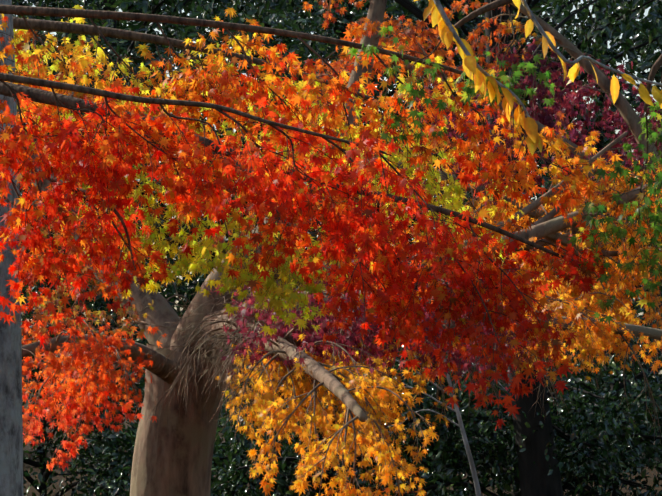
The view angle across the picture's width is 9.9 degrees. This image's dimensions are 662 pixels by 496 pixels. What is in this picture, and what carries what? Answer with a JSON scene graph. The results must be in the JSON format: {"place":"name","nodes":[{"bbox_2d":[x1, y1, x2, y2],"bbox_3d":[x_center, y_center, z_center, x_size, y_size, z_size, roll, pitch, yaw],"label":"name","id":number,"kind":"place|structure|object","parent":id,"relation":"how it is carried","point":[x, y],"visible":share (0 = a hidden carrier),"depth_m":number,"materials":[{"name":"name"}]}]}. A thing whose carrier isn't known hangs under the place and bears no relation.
{"place":"outdoors","nodes":[
{"label":"outdoors","id":0,"kind":"place"},
{"bbox_2d":[16,0,661,382],"label":"sky","id":1,"kind":"structure","parent":0,"point":[646,11],"materials":[{"name":"grey"}]},
{"bbox_2d":[22,388,661,495],"bbox_3d":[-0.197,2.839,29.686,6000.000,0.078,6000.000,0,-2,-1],"label":"ground","id":2,"kind":"structure","parent":0,"point":[69,492],"depth_m":73.12,"materials":[{"name":"green plant"}]},
{"bbox_2d":[12,0,50,332],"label":"tree","id":3,"kind":"object","parent":2,"relation":"on","point":[14,2],"depth_m":97.00,"materials":[{"name":"green plant"}]},
{"bbox_2d":[21,317,148,495],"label":"evergreen shrub","id":4,"kind":"object","parent":2,"relation":"on","point":[42,448],"visible":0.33,"depth_m":50.59,"materials":[{"name":"green plant"}]},
{"bbox_2d":[14,0,196,409],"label":"evergreen tree","id":5,"kind":"object","parent":2,"relation":"on","point":[106,46],"visible":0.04,"depth_m":56.91,"materials":[{"name":"green plant"}]},
{"bbox_2d":[21,0,217,337],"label":"tree","id":6,"kind":"object","parent":2,"relation":"on","point":[25,295],"depth_m":96.02,"materials":[{"name":"green plant"}]},
{"bbox_2d":[12,0,360,402],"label":"tree","id":7,"kind":"object","parent":2,"relation":"on","point":[151,45],"visible":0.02,"depth_m":95.46,"materials":[{"name":"green plant"}]},
{"bbox_2d":[13,0,400,489],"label":"evergreen tree","id":8,"kind":"object","parent":2,"relation":"on","point":[169,9],"visible":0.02,"depth_m":59.79,"materials":[{"name":"green plant"}]},
{"bbox_2d":[23,345,458,495],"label":"evergreen shrub","id":9,"kind":"object","parent":2,"relation":"on","point":[121,491],"visible":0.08,"depth_m":51.30,"materials":[{"name":"green plant"}]},
{"bbox_2d":[12,0,482,389],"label":"tree","id":10,"kind":"object","parent":2,"relation":"on","point":[171,33],"depth_m":97.44,"materials":[{"name":"green plant"}]},
{"bbox_2d":[13,5,523,336],"bbox_3d":[-1.479,0.638,17.168,4.671,3.544,1.262,-1,-2,16],"label":"yellow maple tree","id":11,"kind":"object","parent":2,"relation":"on","point":[276,294],"visible":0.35,"depth_m":16.76,"materials":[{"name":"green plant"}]},
{"bbox_2d":[0,4,629,430],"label":"red maple tree","id":12,"kind":"object","parent":2,"relation":"on","point":[386,278],"visible":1,"depth_m":13.59,"materials":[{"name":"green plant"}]},
{"bbox_2d":[85,355,565,495],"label":"evergreen shrub","id":13,"kind":"object","parent":2,"relation":"on","point":[235,455],"visible":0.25,"depth_m":47.71,"materials":[{"name":"green plant"}]},
{"bbox_2d":[0,0,661,495],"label":"cherry tree","id":14,"kind":"object","parent":2,"relation":"on","point":[10,412],"visible":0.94,"depth_m":16.21,"materials":[{"name":"yellow plant"}]},
{"bbox_2d":[19,0,645,495],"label":"evergreen tree","id":15,"kind":"object","parent":2,"relation":"on","point":[135,68],"depth_m":58.49,"materials":[{"name":"green plant"}]},
{"bbox_2d":[19,0,661,495],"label":"maple tree","id":16,"kind":"object","parent":2,"relation":"on","point":[191,374],"visible":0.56,"depth_m":27.80,"materials":[{"name":"orange plant"}]},
{"bbox_2d":[116,0,660,432],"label":"tree","id":17,"kind":"object","parent":2,"relation":"on","point":[138,26],"depth_m":91.30,"materials":[{"name":"green plant"}]},
{"bbox_2d":[144,0,661,495],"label":"evergreen tree","id":18,"kind":"object","parent":2,"relation":"on","point":[464,28],"visible":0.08,"depth_m":55.00,"materials":[{"name":"green plant"}]},
{"bbox_2d":[210,301,630,495],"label":"evergreen shrub","id":19,"kind":"object","parent":2,"relation":"on","point":[465,491],"visible":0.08,"depth_m":47.64,"materials":[{"name":"green plant"}]},
{"bbox_2d":[331,356,512,495],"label":"bare sapling","id":20,"kind":"object","parent":2,"relation":"on","point":[470,460],"visible":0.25,"depth_m":45.76,"materials":[{"name":"grey plant"}]},
{"bbox_2d":[248,0,661,380],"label":"maple tree","id":21,"kind":"object","parent":2,"relation":"on","point":[630,117],"visible":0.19,"depth_m":44.11,"materials":[{"name":"orange plant"}]},
{"bbox_2d":[320,343,661,495],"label":"evergreen shrub","id":22,"kind":"object","parent":2,"relation":"on","point":[602,433],"visible":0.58,"depth_m":47.33,"materials":[{"name":"green plant"}]},
{"bbox_2d":[346,0,661,325],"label":"green maple","id":23,"kind":"object","parent":2,"relation":"on","point":[641,212],"visible":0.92,"depth_m":13.73,"materials":[{"name":"green plant"}]},
{"bbox_2d":[394,0,661,495],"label":"evergreen tree","id":24,"kind":"object","parent":2,"relation":"on","point":[535,480],"visible":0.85,"depth_m":46.67,"materials":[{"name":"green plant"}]},
{"bbox_2d":[401,307,661,495],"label":"evergreen shrub","id":25,"kind":"object","parent":2,"relation":"on","point":[616,386],"visible":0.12,"depth_m":49.84,"materials":[{"name":"green plant"}]},
{"bbox_2d":[411,0,661,448],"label":"tree","id":26,"kind":"object","parent":2,"relation":"on","point":[657,76],"depth_m":98.73,"materials":[{"name":"green plant"}]},
{"bbox_2d":[439,0,661,455],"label":"evergreen tree","id":27,"kind":"object","parent":2,"relation":"on","point":[612,4],"visible":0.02,"depth_m":60.22,"materials":[{"name":"green plant"}]},
{"bbox_2d":[466,0,661,356],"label":"tree","id":28,"kind":"object","parent":2,"relation":"on","point":[654,57],"visible":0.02,"depth_m":92.47,"materials":[{"name":"green plant"}]},
{"bbox_2d":[634,5,661,247],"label":"tree","id":29,"kind":"object","parent":2,"relation":"on","point":[639,42],"visible":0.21,"depth_m":94.91,"materials":[{"name":"green plant"}]}
]}

